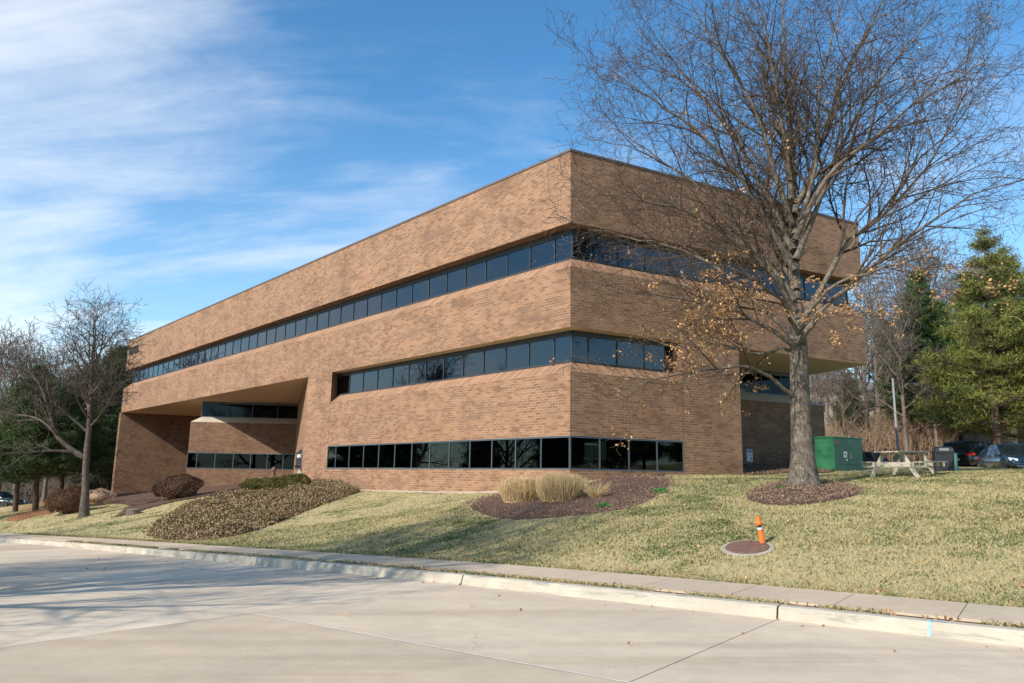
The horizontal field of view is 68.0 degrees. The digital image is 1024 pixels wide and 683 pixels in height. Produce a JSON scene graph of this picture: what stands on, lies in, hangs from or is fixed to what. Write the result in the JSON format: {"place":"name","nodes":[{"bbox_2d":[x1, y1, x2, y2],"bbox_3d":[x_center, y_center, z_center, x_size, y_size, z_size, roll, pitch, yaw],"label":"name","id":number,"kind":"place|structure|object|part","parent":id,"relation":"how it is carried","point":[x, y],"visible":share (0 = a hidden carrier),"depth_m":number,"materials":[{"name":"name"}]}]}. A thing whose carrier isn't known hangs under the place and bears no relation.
{"place":"outdoors","nodes":[
{"label":"outdoors","id":0,"kind":"place"},
{"bbox_2d":[5,537,1015,627],"bbox_3d":[-12.232,7.050,23.961,92.105,2.880,3.026,-8,-13,40],"label":"soil strip","id":1,"kind":"object","parent":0,"point":[768,602],"visible":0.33,"depth_m":8.87,"materials":[{"name":"brown soil"}]},
{"bbox_2d":[0,542,1023,682],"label":"road","id":2,"kind":"structure","parent":0,"point":[588,636],"depth_m":8.05,"materials":[{"name":"concrete"}]},
{"bbox_2d":[0,567,631,682],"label":"road centre joint","id":3,"kind":"object","parent":2,"relation":"on","point":[361,633],"visible":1,"depth_m":8.01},
{"bbox_2d":[0,545,774,682],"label":"road joints","id":4,"kind":"object","parent":2,"relation":"on","point":[392,639],"visible":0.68,"depth_m":8.25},
{"bbox_2d":[0,537,1023,646],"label":"kerb","id":5,"kind":"structure","parent":2,"relation":"on","point":[1000,635],"depth_m":10.28,"materials":[{"name":"concrete"}]},
{"bbox_2d":[927,620,941,636],"bbox_3d":[4.623,3.123,8.239,0.192,0.156,0.104,-6,-12,35],"label":"utility mark","id":6,"kind":"object","parent":5,"relation":"on","point":[929,627],"visible":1,"depth_m":8.26,"materials":[{"name":"paint"}]},
{"bbox_2d":[86,555,1023,665],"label":"road litter","id":7,"kind":"object","parent":2,"relation":"on","point":[628,642],"visible":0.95,"depth_m":9.72,"materials":[{"name":"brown wood"}]},
{"bbox_2d":[0,428,1023,628],"bbox_3d":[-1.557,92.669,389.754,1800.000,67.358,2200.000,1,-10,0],"label":"ground","id":8,"kind":"structure","parent":0,"point":[4,510],"depth_m":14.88,"materials":[{"name":"green plant"}]},
{"bbox_2d":[0,491,25,506],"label":"parked car","id":9,"kind":"object","parent":8,"relation":"on","point":[6,499],"visible":0.58,"depth_m":69.71,"materials":[{"name":"green paint"}]},
{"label":"windows","id":10,"kind":"part","parent":9,"relation":"part of","materials":[{"name":"black glass"}]},
{"bbox_2d":[0,315,54,403],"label":"woodland tree","id":11,"kind":"object","parent":8,"relation":"on","point":[5,339],"visible":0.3,"depth_m":75.73,"materials":[{"name":"plant"}]},
{"bbox_2d":[0,328,57,494],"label":"woodland tree","id":12,"kind":"object","parent":8,"relation":"on","point":[3,368],"visible":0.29,"depth_m":60.17,"materials":[{"name":"plant"}]},
{"bbox_2d":[5,509,53,521],"bbox_3d":[-27.579,9.944,43.365,2.482,0.547,3.911,9,-13,-37],"label":"leaf ring","id":13,"kind":"object","parent":8,"relation":"on","point":[21,516],"visible":0.97,"depth_m":42.88,"materials":[{"name":"brown plant"}]},
{"bbox_2d":[0,378,79,511],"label":"pine tree","id":14,"kind":"object","parent":13,"relation":"on","point":[16,500],"visible":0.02,"depth_m":57.87,"materials":[{"name":"green plant"}]},
{"bbox_2d":[9,320,50,494],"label":"woodland tree","id":15,"kind":"object","parent":8,"relation":"on","point":[37,340],"visible":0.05,"depth_m":84.83,"materials":[{"name":"brown plant"}]},
{"bbox_2d":[0,330,77,397],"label":"woodland tree","id":16,"kind":"object","parent":8,"relation":"on","point":[55,354],"visible":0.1,"depth_m":100.42,"materials":[{"name":"plant"}]},
{"bbox_2d":[0,363,89,510],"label":"pine tree","id":17,"kind":"object","parent":8,"relation":"on","point":[47,464],"visible":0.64,"depth_m":45.25,"materials":[{"name":"green plant"}]},
{"bbox_2d":[1,472,110,503],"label":"brush thicket","id":18,"kind":"object","parent":8,"relation":"on","point":[26,493],"visible":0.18,"depth_m":83.66,"materials":[{"name":"brown plant"}]},
{"bbox_2d":[35,358,78,502],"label":"woodland tree","id":19,"kind":"object","parent":8,"relation":"on","point":[44,493],"visible":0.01,"depth_m":70.51,"materials":[{"name":"brown plant"}]},
{"bbox_2d":[44,485,80,513],"bbox_3d":[-24.895,8.813,42.421,2.233,1.634,2.158,1,-10,0],"label":"round shrub","id":20,"kind":"object","parent":8,"relation":"on","point":[67,501],"visible":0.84,"depth_m":41.89,"materials":[{"name":"brown plant"}]},
{"bbox_2d":[55,337,81,377],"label":"woodland tree","id":21,"kind":"object","parent":8,"relation":"on","point":[67,353],"visible":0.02,"depth_m":110.78,"materials":[{"name":"plant"}]},
{"bbox_2d":[42,350,100,481],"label":"woodland tree","id":22,"kind":"object","parent":8,"relation":"on","point":[64,370],"visible":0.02,"depth_m":95.97,"materials":[{"name":"brown plant"}]},
{"bbox_2d":[0,278,158,517],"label":"bare tree","id":23,"kind":"object","parent":8,"relation":"on","point":[89,391],"visible":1,"depth_m":39.35,"materials":[{"name":"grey plant"}]},
{"bbox_2d":[54,375,120,493],"bbox_3d":[-36.992,8.127,63.641,8.274,11.136,7.558,-8,-13,40],"label":"pine tree","id":24,"kind":"object","parent":8,"relation":"on","point":[75,410],"visible":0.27,"depth_m":63.41,"materials":[{"name":"green plant"}]},
{"bbox_2d":[66,365,121,486],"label":"pine tree","id":25,"kind":"object","parent":8,"relation":"on","point":[110,432],"visible":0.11,"depth_m":78.84,"materials":[{"name":"green plant"}]},
{"bbox_2d":[65,345,130,493],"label":"spruce tree","id":26,"kind":"object","parent":8,"relation":"on","point":[97,483],"visible":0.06,"depth_m":83.05,"materials":[{"name":"plant"}]},
{"bbox_2d":[98,344,132,492],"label":"pine tree","id":27,"kind":"object","parent":8,"relation":"on","point":[121,365],"visible":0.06,"depth_m":85.80,"materials":[{"name":"green plant"}]},
{"bbox_2d":[125,509,139,515],"bbox_3d":[-18.598,8.428,37.238,0.720,0.400,0.709,1,-10,0],"label":"utility box","id":28,"kind":"object","parent":8,"relation":"on","point":[129,512],"visible":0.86,"depth_m":37.00,"materials":[{"name":"grey metal"}]},
{"bbox_2d":[110,484,243,517],"bbox_3d":[-24.355,11.741,55.722,26.080,3.894,38.400,1,-10,0],"label":"mulch bed","id":29,"kind":"object","parent":8,"relation":"on","point":[146,496],"visible":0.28,"depth_m":46.16,"materials":[{"name":"brown wood"}]},
{"bbox_2d":[80,488,115,503],"bbox_3d":[-29.587,11.055,54.383,2.446,1.163,2.162,1,-10,0],"label":"round shrub","id":30,"kind":"object","parent":29,"relation":"on","point":[97,496],"visible":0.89,"depth_m":54.04,"materials":[{"name":"brown plant"}]},
{"bbox_2d":[150,473,204,499],"bbox_3d":[-18.416,8.030,42.075,2.676,1.450,2.271,1,-10,0],"label":"round shrub","id":31,"kind":"object","parent":29,"relation":"on","point":[178,487],"visible":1,"depth_m":41.58,"materials":[{"name":"brown plant"}]},
{"bbox_2d":[149,485,357,539],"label":"groundcover soil","id":32,"kind":"structure","parent":8,"relation":"on","point":[203,530],"depth_m":27.00,"materials":[{"name":"brown soil"}]},
{"bbox_2d":[134,477,367,539],"bbox_3d":[-11.757,6.911,32.380,9.698,2.312,18.067,1,-10,0],"label":"groundcover","id":33,"kind":"object","parent":32,"relation":"on","point":[193,518],"visible":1,"depth_m":30.61,"materials":[{"name":"brown plant"}]},
{"bbox_2d":[256,476,286,491],"bbox_3d":[-12.012,7.202,38.259,1.670,0.821,1.629,-8,-14,41],"label":"shrub","id":34,"kind":"object","parent":32,"relation":"on","point":[264,483],"visible":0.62,"depth_m":37.81,"materials":[{"name":"green plant"}]},
{"bbox_2d":[275,473,310,490],"bbox_3d":[-10.856,7.024,37.834,1.701,0.975,1.742,9,-13,-38],"label":"shrub","id":35,"kind":"object","parent":32,"relation":"on","point":[292,479],"visible":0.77,"depth_m":37.49,"materials":[{"name":"green plant"}]},
{"bbox_2d":[238,478,270,490],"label":"shrub","id":36,"kind":"object","parent":8,"relation":"on","point":[250,484],"visible":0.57,"depth_m":38.73,"materials":[{"name":"green plant"}]},
{"bbox_2d":[268,467,277,477],"bbox_3d":[-12.910,7.477,41.009,0.522,1.400,0.377,-5,-12,29],"label":"standpipe","id":37,"kind":"object","parent":8,"relation":"on","point":[273,470],"visible":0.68,"depth_m":40.99,"materials":[{"name":"metal"}]},
{"bbox_2d":[111,149,866,494],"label":"office building","id":38,"kind":"structure","parent":8,"relation":"on","point":[417,353],"depth_m":34.38,"materials":[{"name":"brown brick"}]},
{"bbox_2d":[462,474,678,520],"bbox_3d":[1.971,4.788,23.704,6.740,1.229,11.468,1,-10,0],"label":"mulch bed","id":39,"kind":"object","parent":8,"relation":"on","point":[626,487],"visible":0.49,"depth_m":20.25,"materials":[{"name":"brown wood"}]},
{"bbox_2d":[497,475,539,502],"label":"ornamental grass","id":40,"kind":"object","parent":39,"relation":"on","point":[513,489],"depth_m":21.84,"materials":[{"name":"plant"}]},
{"bbox_2d":[535,472,590,501],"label":"ornamental grass","id":41,"kind":"object","parent":39,"relation":"on","point":[555,487],"depth_m":20.67,"materials":[{"name":"plant"}]},
{"bbox_2d":[581,476,612,497],"bbox_3d":[2.280,3.972,20.356,0.839,0.682,0.850,1,-10,0],"label":"dry shrub","id":42,"kind":"object","parent":39,"relation":"on","point":[596,492],"visible":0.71,"depth_m":20.26,"materials":[{"name":"plant"}]},
{"bbox_2d":[592,502,610,507],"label":"green weed","id":43,"kind":"object","parent":39,"relation":"on","point":[603,504],"visible":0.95,"depth_m":18.63,"materials":[{"name":"green plant"}]},
{"bbox_2d":[649,487,667,492],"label":"green weed","id":44,"kind":"object","parent":39,"relation":"on","point":[659,490],"visible":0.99,"depth_m":20.11,"materials":[{"name":"green plant"}]},
{"bbox_2d":[267,472,1022,627],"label":"fallen leaves","id":45,"kind":"object","parent":8,"relation":"on","point":[831,605],"visible":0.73,"depth_m":13.31,"materials":[{"name":"brown plant"}]},
{"bbox_2d":[721,540,774,556],"bbox_3d":[4.080,3.683,13.109,0.900,0.311,0.900,-6,1,-1],"label":"manhole","id":46,"kind":"object","parent":8,"relation":"on","point":[752,547],"visible":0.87,"depth_m":13.00,"materials":[{"name":"concrete"}]},
{"bbox_2d":[755,516,765,542],"bbox_3d":[4.358,3.384,13.272,0.114,0.634,0.114,-11,-14,18],"label":"marker post","id":47,"kind":"object","parent":46,"relation":"on","point":[760,530],"visible":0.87,"depth_m":13.26,"materials":[{"name":"orange plastic"}]},
{"bbox_2d":[742,463,837,473],"bbox_3d":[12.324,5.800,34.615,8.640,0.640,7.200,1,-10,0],"label":"mulch bed","id":48,"kind":"object","parent":8,"relation":"on","point":[772,467],"visible":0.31,"depth_m":33.73,"materials":[{"name":"brown wood"}]},
{"bbox_2d":[747,449,752,467],"bbox_3d":[10.719,5.368,34.211,0.280,1.047,0.057,3,-10,-12],"label":"notice sign","id":49,"kind":"object","parent":48,"relation":"on","point":[749,456],"visible":1,"depth_m":34.22,"materials":[{"name":"blue metal"}]},
{"bbox_2d":[747,483,859,505],"bbox_3d":[7.695,3.945,19.788,2.604,0.582,7.188,-4,-11,27],"label":"mulch ring","id":50,"kind":"object","parent":8,"relation":"on","point":[811,501],"visible":0.45,"depth_m":17.91,"materials":[{"name":"brown wood"}]},
{"bbox_2d":[524,0,1023,485],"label":"oak tree","id":51,"kind":"object","parent":50,"relation":"on","point":[803,468],"visible":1,"depth_m":22.74,"materials":[{"name":"brown plant"}]},
{"bbox_2d":[740,478,869,504],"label":"mulch chips","id":52,"kind":"object","parent":50,"relation":"on","point":[761,488],"visible":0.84,"depth_m":18.79,"materials":[{"name":"brown wood"}]},
{"bbox_2d":[809,373,836,402],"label":"woodland tree","id":53,"kind":"object","parent":8,"relation":"on","point":[814,400],"visible":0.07,"depth_m":84.10,"materials":[{"name":"plant"}]},
{"bbox_2d":[810,370,839,428],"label":"woodland tree","id":54,"kind":"object","parent":8,"relation":"on","point":[827,395],"visible":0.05,"depth_m":95.08,"materials":[{"name":"plant"}]},
{"bbox_2d":[809,372,846,424],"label":"woodland tree","id":55,"kind":"object","parent":8,"relation":"on","point":[820,386],"visible":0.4,"depth_m":66.33,"materials":[{"name":"grey plant"}]},
{"bbox_2d":[819,371,843,421],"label":"woodland tree","id":56,"kind":"object","parent":8,"relation":"on","point":[831,389],"visible":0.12,"depth_m":72.25,"materials":[{"name":"plant"}]},
{"bbox_2d":[814,436,863,470],"bbox_3d":[14.659,5.401,34.976,2.320,1.945,2.400,6,-12,-28],"label":"electrical cabinet","id":57,"kind":"object","parent":8,"relation":"on","point":[834,453],"visible":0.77,"depth_m":34.11,"materials":[{"name":"green metal"}]},
{"bbox_3d":[14.723,4.911,33.924,0.910,1.140,0.022,6,-12,-28],"label":"door","id":58,"kind":"part","parent":57,"relation":"part of","materials":[{"name":"green metal"}]},
{"bbox_3d":[15.557,5.005,34.369,0.950,1.140,0.022,6,-12,-28],"label":"door","id":59,"kind":"part","parent":57,"relation":"part of","materials":[{"name":"green metal"}]},
{"bbox_2d":[812,369,874,436],"bbox_3d":[25.507,5.373,57.837,5.484,8.120,4.636,3,-10,-9],"label":"woodland tree","id":60,"kind":"object","parent":8,"relation":"on","point":[844,408],"visible":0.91,"depth_m":58.09,"materials":[{"name":"plant"}]},
{"bbox_2d":[809,346,881,420],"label":"woodland tree","id":61,"kind":"object","parent":8,"relation":"on","point":[852,375],"visible":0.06,"depth_m":80.77,"materials":[{"name":"plant"}]},
{"bbox_2d":[827,371,878,436],"bbox_3d":[27.778,6.083,62.071,4.508,7.570,5.247,0,-10,8],"label":"pine tree","id":62,"kind":"object","parent":8,"relation":"on","point":[850,413],"visible":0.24,"depth_m":61.80,"materials":[{"name":"green plant"}]},
{"bbox_2d":[809,379,913,425],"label":"beige building","id":63,"kind":"structure","parent":8,"relation":"on","point":[831,414],"depth_m":111.72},
{"bbox_2d":[842,300,884,404],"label":"woodland tree","id":64,"kind":"object","parent":8,"relation":"on","point":[866,336],"visible":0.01,"depth_m":98.78,"materials":[{"name":"plant"}]},
{"bbox_2d":[827,266,911,451],"bbox_3d":[28.769,1.378,61.345,7.148,17.068,6.113,5,-11,-23],"label":"woodland tree","id":65,"kind":"object","parent":8,"relation":"on","point":[864,368],"visible":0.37,"depth_m":60.59,"materials":[{"name":"plant"}]},
{"bbox_2d":[863,452,888,461],"bbox_3d":[25.922,8.836,55.387,4.780,1.564,2.170,5,-11,-20],"label":"parked car","id":66,"kind":"object","parent":8,"relation":"on","point":[870,457],"visible":0.06,"depth_m":54.60,"materials":[{"name":"blue paint"}]},
{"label":"windows","id":67,"kind":"part","parent":66,"relation":"part of","materials":[{"name":"black glass"}]},
{"bbox_2d":[862,271,892,414],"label":"woodland tree","id":68,"kind":"object","parent":8,"relation":"on","point":[879,303],"visible":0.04,"depth_m":106.48,"materials":[{"name":"plant"}]},
{"bbox_2d":[844,247,912,421],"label":"woodland tree","id":69,"kind":"object","parent":8,"relation":"on","point":[877,379],"visible":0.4,"depth_m":70.86,"materials":[{"name":"plant"}]},
{"bbox_2d":[860,320,908,411],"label":"pine tree","id":70,"kind":"object","parent":8,"relation":"on","point":[869,401],"visible":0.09,"depth_m":82.49,"materials":[{"name":"green plant"}]},
{"bbox_2d":[868,243,913,353],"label":"woodland tree","id":71,"kind":"object","parent":8,"relation":"on","point":[896,288],"visible":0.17,"depth_m":88.69,"materials":[{"name":"plant"}]},
{"bbox_2d":[891,379,902,461],"bbox_3d":[25.265,5.324,49.920,0.560,5.778,0.560,1,-10,0],"label":"light pole","id":72,"kind":"object","parent":8,"relation":"on","point":[895,419],"visible":0.53,"depth_m":49.91,"materials":[{"name":"metal"}]},
{"bbox_2d":[849,281,945,461],"bbox_3d":[29.384,2.242,56.715,6.018,14.018,7.670,9,-13,-37],"label":"woodland tree","id":73,"kind":"object","parent":8,"relation":"on","point":[901,361],"visible":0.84,"depth_m":56.62,"materials":[{"name":"plant"}]},
{"bbox_2d":[861,451,947,477],"bbox_3d":[12.316,3.872,23.898,2.300,0.814,1.920,7,-12,-40],"label":"picnic table","id":74,"kind":"object","parent":8,"relation":"on","point":[896,463],"visible":0.92,"depth_m":23.67,"materials":[{"name":"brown wood"}]},
{"bbox_2d":[857,234,959,383],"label":"woodland tree","id":75,"kind":"object","parent":8,"relation":"on","point":[923,264],"visible":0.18,"depth_m":92.09,"materials":[{"name":"plant"}]},
{"bbox_2d":[867,228,972,332],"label":"woodland tree","id":76,"kind":"object","parent":8,"relation":"on","point":[942,255],"visible":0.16,"depth_m":94.56,"materials":[{"name":"plant"}]},
{"bbox_2d":[824,405,1017,461],"bbox_3d":[38.873,7.592,70.063,46.063,8.569,16.288,9,-13,-38],"label":"brush thicket","id":77,"kind":"object","parent":8,"relation":"on","point":[884,439],"visible":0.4,"depth_m":57.75,"materials":[{"name":"brown plant"}]},
{"bbox_2d":[872,269,983,459],"bbox_3d":[31.690,1.621,58.489,7.651,15.418,8.906,5,-11,-23],"label":"pine tree","id":78,"kind":"object","parent":8,"relation":"on","point":[926,326],"visible":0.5,"depth_m":58.35,"materials":[{"name":"green plant"}]},
{"bbox_2d":[884,341,978,446],"bbox_3d":[31.425,4.530,56.455,5.490,9.180,6.496,4,-11,-16],"label":"woodland tree","id":79,"kind":"object","parent":8,"relation":"on","point":[935,431],"visible":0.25,"depth_m":56.42,"materials":[{"name":"plant"}]},
{"bbox_2d":[921,244,962,323],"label":"woodland tree","id":80,"kind":"object","parent":8,"relation":"on","point":[945,288],"visible":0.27,"depth_m":80.20,"materials":[{"name":"plant"}]},
{"bbox_2d":[931,447,954,471],"bbox_3d":[15.307,4.223,26.921,0.632,0.960,0.636,-3,-11,20],"label":"waste bin","id":81,"kind":"object","parent":8,"relation":"on","point":[942,453],"visible":0.78,"depth_m":26.66,"materials":[{"name":"black plastic"}]},
{"bbox_2d":[903,298,983,439],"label":"pine tree","id":82,"kind":"object","parent":8,"relation":"on","point":[941,309],"visible":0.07,"depth_m":67.14,"materials":[{"name":"green plant"}]},
{"bbox_2d":[954,453,958,470],"bbox_3d":[17.317,4.771,29.676,0.260,0.810,0.260,1,-10,0],"label":"cable pedestal","id":83,"kind":"object","parent":8,"relation":"on","point":[956,462],"visible":0.4,"depth_m":29.59,"materials":[{"name":"green plastic"}]},
{"bbox_2d":[892,227,1023,444],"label":"pine tree","id":84,"kind":"object","parent":8,"relation":"on","point":[992,381],"visible":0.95,"depth_m":44.20,"materials":[{"name":"green plant"}]},
{"bbox_2d":[920,318,1007,440],"bbox_3d":[35.488,3.593,60.344,6.262,11.427,6.886,10,-14,-42],"label":"pine tree","id":85,"kind":"object","parent":8,"relation":"on","point":[968,431],"visible":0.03,"depth_m":59.70,"materials":[{"name":"green plant"}]},
{"bbox_2d":[943,441,989,466],"bbox_3d":[28.290,7.064,46.567,4.882,1.847,2.230,9,-13,-37],"label":"parked car","id":86,"kind":"object","parent":8,"relation":"on","point":[968,453],"visible":0.19,"depth_m":45.01,"materials":[{"name":"black paint"}]},
{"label":"windows","id":87,"kind":"part","parent":86,"relation":"part of","materials":[{"name":"black glass"}]},
{"bbox_2d":[942,249,992,324],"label":"woodland tree","id":88,"kind":"object","parent":8,"relation":"on","point":[961,271],"visible":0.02,"depth_m":107.79,"materials":[{"name":"plant"}]},
{"bbox_2d":[948,317,999,438],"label":"woodland tree","id":89,"kind":"object","parent":8,"relation":"on","point":[976,348],"visible":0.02,"depth_m":67.05,"materials":[{"name":"plant"}]},
{"bbox_2d":[951,284,1013,394],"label":"pine tree","id":90,"kind":"object","parent":8,"relation":"on","point":[963,307],"visible":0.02,"depth_m":75.57,"materials":[{"name":"green plant"}]},
{"bbox_2d":[945,244,1023,442],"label":"pine tree","id":91,"kind":"object","parent":8,"relation":"on","point":[1021,289],"visible":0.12,"depth_m":53.28,"materials":[{"name":"green plant"}]},
{"bbox_2d":[958,258,1022,443],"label":"woodland tree","id":92,"kind":"object","parent":8,"relation":"on","point":[1020,441],"visible":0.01,"depth_m":59.67,"materials":[{"name":"plant"}]},
{"bbox_2d":[966,297,1023,443],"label":"pine tree","id":93,"kind":"object","parent":8,"relation":"on","point":[1020,436],"visible":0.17,"depth_m":46.49,"materials":[{"name":"green plant"}]},
{"bbox_2d":[977,444,1023,467],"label":"parked car","id":94,"kind":"object","parent":8,"relation":"on","point":[1002,456],"visible":0.75,"depth_m":38.63,"materials":[{"name":"blue paint"}]},
{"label":"windows","id":95,"kind":"part","parent":94,"relation":"part of","materials":[{"name":"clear glass"}]},
{"bbox_2d":[0,533,1023,625],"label":"sidewalk","id":96,"kind":"structure","parent":0,"point":[964,611],"depth_m":10.96,"materials":[{"name":"concrete"}]},
{"bbox_2d":[0,0,1023,416],"label":"sky","id":97,"kind":"structure","parent":0,"point":[182,157],"materials":[{"name":"blue"}]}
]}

